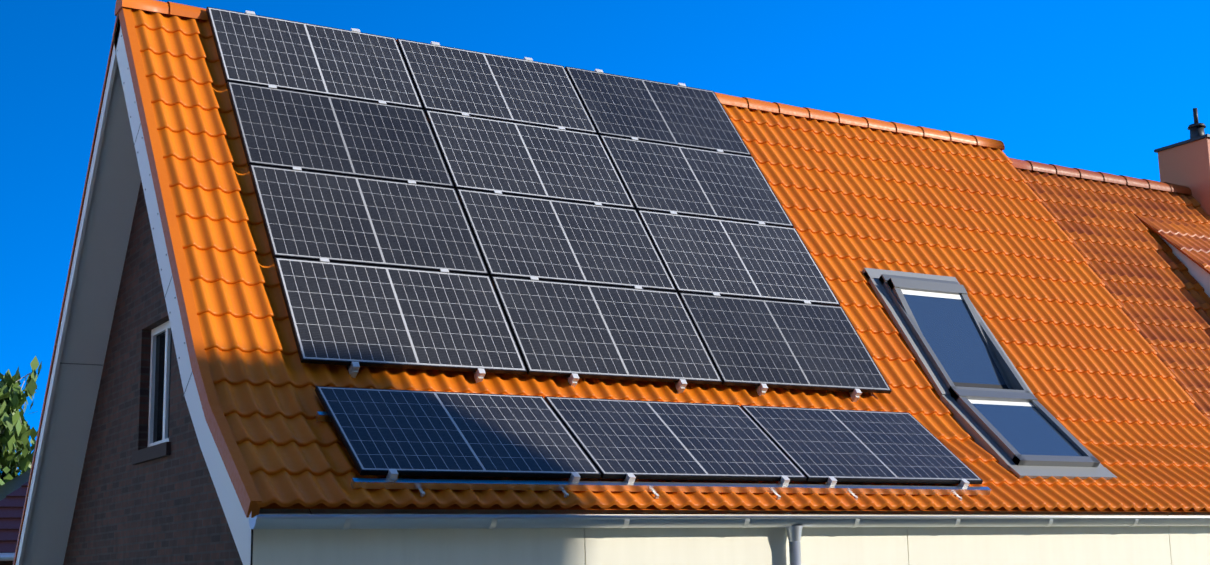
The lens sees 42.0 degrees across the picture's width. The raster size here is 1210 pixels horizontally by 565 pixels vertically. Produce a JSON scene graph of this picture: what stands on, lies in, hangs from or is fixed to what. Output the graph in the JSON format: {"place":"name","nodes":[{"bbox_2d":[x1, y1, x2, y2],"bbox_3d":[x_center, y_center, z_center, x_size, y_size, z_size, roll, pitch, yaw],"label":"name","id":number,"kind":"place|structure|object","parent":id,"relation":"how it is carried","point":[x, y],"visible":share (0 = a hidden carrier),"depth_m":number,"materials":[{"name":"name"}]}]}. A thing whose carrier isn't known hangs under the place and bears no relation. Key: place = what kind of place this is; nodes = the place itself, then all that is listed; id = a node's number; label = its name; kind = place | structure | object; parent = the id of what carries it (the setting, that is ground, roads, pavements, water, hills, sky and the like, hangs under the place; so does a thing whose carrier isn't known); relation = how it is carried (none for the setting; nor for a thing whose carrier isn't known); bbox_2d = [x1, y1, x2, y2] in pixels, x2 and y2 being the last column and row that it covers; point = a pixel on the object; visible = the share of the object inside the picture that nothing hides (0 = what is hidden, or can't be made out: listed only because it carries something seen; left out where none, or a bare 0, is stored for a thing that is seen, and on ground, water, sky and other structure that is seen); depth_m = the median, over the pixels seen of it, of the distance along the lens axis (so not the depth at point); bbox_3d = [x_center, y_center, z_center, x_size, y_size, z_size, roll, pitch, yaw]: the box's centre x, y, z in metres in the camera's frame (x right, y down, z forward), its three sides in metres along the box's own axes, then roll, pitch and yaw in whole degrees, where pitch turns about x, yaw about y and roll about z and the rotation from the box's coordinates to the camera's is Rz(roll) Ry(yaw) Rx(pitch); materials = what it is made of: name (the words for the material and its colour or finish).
{"place":"outdoors","nodes":[
{"label":"outdoors","id":0,"kind":"place"},
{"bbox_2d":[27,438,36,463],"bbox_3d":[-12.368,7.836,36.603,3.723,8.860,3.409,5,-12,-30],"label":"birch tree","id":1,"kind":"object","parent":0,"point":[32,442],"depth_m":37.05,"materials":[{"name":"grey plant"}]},
{"bbox_2d":[63,181,311,564],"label":"brick gable wall","id":2,"kind":"structure","parent":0,"point":[167,510],"depth_m":13.59,"materials":[{"name":"brick"}]},
{"bbox_2d":[132,321,171,464],"bbox_3d":[-3.704,0.900,13.155,0.175,1.161,1.065,5,-12,-30],"label":"window","id":3,"kind":"structure","parent":2,"relation":"in","point":[159,444],"depth_m":13.35,"materials":[{"name":"white plastic"}]},
{"bbox_2d":[0,0,1209,475],"label":"sky","id":4,"kind":"structure","parent":0,"point":[1091,85],"materials":[{"name":"blue"}]},
{"label":"ground","id":5,"kind":"structure","parent":0,"visible":0},
{"bbox_2d":[0,469,30,564],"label":"neighboring house","id":6,"kind":"structure","parent":5,"relation":"on","point":[13,495],"depth_m":25.70,"materials":[{"name":"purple tile"}]},
{"bbox_2d":[0,356,41,485],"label":"birch tree","id":7,"kind":"object","parent":5,"relation":"on","point":[16,431],"visible":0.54,"depth_m":32.77,"materials":[{"name":"green plant"}]},
{"bbox_2d":[250,514,1209,564],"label":"house wall panels","id":8,"kind":"object","parent":5,"relation":"on","point":[1121,545],"visible":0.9,"depth_m":11.23,"materials":[{"name":"white paint"}]},
{"bbox_2d":[22,61,1209,564],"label":"roof slab","id":9,"kind":"structure","parent":8,"relation":"attached to","point":[106,237],"depth_m":14.25,"materials":[{"name":"white paint"}]},
{"bbox_2d":[60,35,191,396],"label":"roof seams","id":10,"kind":"object","parent":9,"relation":"attached to","point":[165,296],"visible":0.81,"depth_m":12.52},
{"bbox_2d":[15,15,251,564],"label":"roof barge boards","id":11,"kind":"object","parent":9,"relation":"attached to","point":[237,521],"visible":0.8,"depth_m":12.04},
{"bbox_2d":[13,6,261,564],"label":"verge tiles","id":12,"kind":"object","parent":9,"relation":"on","point":[247,493],"visible":0.69,"depth_m":11.38,"materials":[{"name":"orange tile"}]},
{"bbox_2d":[115,0,1004,149],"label":"roof ridge caps","id":13,"kind":"object","parent":9,"relation":"on","point":[171,8],"visible":0.31,"depth_m":16.92,"materials":[{"name":"orange tile"}]},
{"bbox_2d":[315,365,990,494],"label":"pv rails","id":14,"kind":"object","parent":9,"relation":"on","point":[433,484],"visible":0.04,"depth_m":10.97,"materials":[{"name":"silver metal"}]},
{"bbox_2d":[206,7,422,108],"bbox_3d":[-2.524,-1.944,13.739,1.755,0.857,0.643,5,-12,-30],"label":"solar panel","id":15,"kind":"object","parent":14,"relation":"attached to","point":[259,50],"visible":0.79,"depth_m":13.69,"materials":[{"name":"black"}]},
{"bbox_2d":[226,81,453,187],"bbox_3d":[-2.186,-1.212,13.054,1.755,0.857,0.643,5,-12,-30],"label":"solar panel","id":16,"kind":"object","parent":14,"relation":"attached to","point":[288,129],"visible":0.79,"depth_m":13.01,"materials":[{"name":"black"}]},
{"bbox_2d":[248,164,487,275],"bbox_3d":[-1.847,-0.481,12.370,1.755,0.857,0.643,5,-12,-30],"label":"solar panel","id":17,"kind":"object","parent":14,"relation":"attached to","point":[310,215],"visible":0.93,"depth_m":12.32,"materials":[{"name":"black"}]},
{"bbox_2d":[273,257,526,374],"bbox_3d":[-1.509,0.251,11.684,1.755,0.857,0.643,5,-12,-30],"label":"solar panel","id":18,"kind":"object","parent":14,"relation":"attached to","point":[362,315],"visible":0.93,"depth_m":11.63,"materials":[{"name":"black"}]},
{"bbox_2d":[315,386,600,478],"bbox_3d":[-1.003,1.026,10.788,1.755,0.656,0.848,5,-12,-30],"label":"solar panel","id":19,"kind":"object","parent":14,"relation":"attached to","point":[413,433],"visible":1,"depth_m":10.72,"materials":[{"name":"black"}]},
{"bbox_2d":[396,38,596,133],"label":"solar panel","id":20,"kind":"object","parent":14,"relation":"attached to","point":[445,79],"visible":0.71,"depth_m":14.59,"materials":[{"name":"black"}]},
{"bbox_2d":[425,110,634,208],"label":"solar panel","id":21,"kind":"object","parent":14,"relation":"attached to","point":[504,157],"visible":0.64,"depth_m":13.91,"materials":[{"name":"black"}]},
{"bbox_2d":[456,189,675,291],"bbox_3d":[-0.322,-0.346,13.267,1.755,0.857,0.643,5,-12,-30],"label":"solar panel","id":22,"kind":"object","parent":14,"relation":"attached to","point":[522,237],"visible":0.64,"depth_m":13.22,"materials":[{"name":"black"}]},
{"bbox_2d":[490,276,721,384],"bbox_3d":[0.016,0.386,12.582,1.755,0.857,0.643,5,-12,-30],"label":"solar panel","id":23,"kind":"object","parent":14,"relation":"attached to","point":[564,329],"visible":0.86,"depth_m":12.53,"materials":[{"name":"black"}]},
{"bbox_2d":[245,10,968,500],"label":"panel mounting clamps","id":24,"kind":"object","parent":14,"relation":"attached to","point":[573,380],"visible":0.81,"depth_m":11.99,"materials":[{"name":"silver metal"}]},
{"bbox_2d":[565,66,750,155],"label":"solar panel","id":25,"kind":"object","parent":14,"relation":"attached to","point":[614,105],"visible":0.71,"depth_m":15.49,"materials":[{"name":"black"}]},
{"bbox_2d":[544,396,806,481],"bbox_3d":[0.522,1.161,11.685,1.755,0.656,0.848,5,-12,-30],"label":"solar panel","id":26,"kind":"object","parent":14,"relation":"attached to","point":[620,439],"visible":0.86,"depth_m":11.62,"materials":[{"name":"black"}]},
{"bbox_2d":[599,135,793,227],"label":"solar panel","id":27,"kind":"object","parent":14,"relation":"attached to","point":[666,178],"visible":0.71,"depth_m":14.80,"materials":[{"name":"black"}]},
{"bbox_2d":[637,210,839,305],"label":"solar panel","id":28,"kind":"object","parent":14,"relation":"attached to","point":[708,256],"visible":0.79,"depth_m":14.12,"materials":[{"name":"black"}]},
{"bbox_2d":[678,292,891,393],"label":"solar panel","id":29,"kind":"object","parent":14,"relation":"attached to","point":[768,343],"visible":0.86,"depth_m":13.43,"materials":[{"name":"black"}]},
{"bbox_2d":[740,405,982,483],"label":"solar panel","id":30,"kind":"object","parent":14,"relation":"attached to","point":[822,445],"visible":0.86,"depth_m":12.52,"materials":[{"name":"black"}]},
{"bbox_2d":[131,8,1209,510],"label":"roof tiles","id":31,"kind":"object","parent":9,"relation":"on","point":[995,240],"visible":0.44,"depth_m":13.77,"materials":[{"name":"orange tile"}]},
{"bbox_2d":[862,268,1116,479],"bbox_3d":[3.454,0.788,14.391,1.160,2.113,1.871,5,-12,-30],"label":"skylight","id":32,"kind":"object","parent":9,"relation":"on","point":[1003,415],"visible":0.96,"depth_m":14.39,"materials":[{"name":"grey"}]},
{"bbox_2d":[249,515,1209,564],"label":"gutter downpipe","id":33,"kind":"object","parent":8,"relation":"attached to","point":[793,525],"visible":1,"depth_m":10.96,"materials":[{"name":"grey metal"}]},
{"bbox_2d":[1015,168,1209,419],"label":"roof tiles","id":34,"kind":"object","parent":8,"relation":"attached to","point":[1155,347],"depth_m":17.83,"materials":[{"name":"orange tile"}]},
{"bbox_2d":[1008,157,1191,194],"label":"roof ridge caps","id":35,"kind":"object","parent":34,"relation":"on","point":[1083,173],"visible":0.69,"depth_m":19.16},
{"bbox_2d":[1135,214,1209,296],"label":"dormer body","id":36,"kind":"object","parent":34,"relation":"on","point":[1198,272],"visible":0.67,"depth_m":18.27,"materials":[{"name":"white paint"}]},
{"bbox_2d":[1138,215,1209,270],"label":"dormer roof tiles","id":37,"kind":"object","parent":36,"relation":"on","point":[1191,239],"visible":1,"depth_m":18.80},
{"bbox_2d":[1154,108,1209,215],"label":"chimney","id":38,"kind":"object","parent":34,"relation":"on","point":[1185,163],"visible":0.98,"depth_m":20.06,"materials":[{"name":"brown"}]}
]}

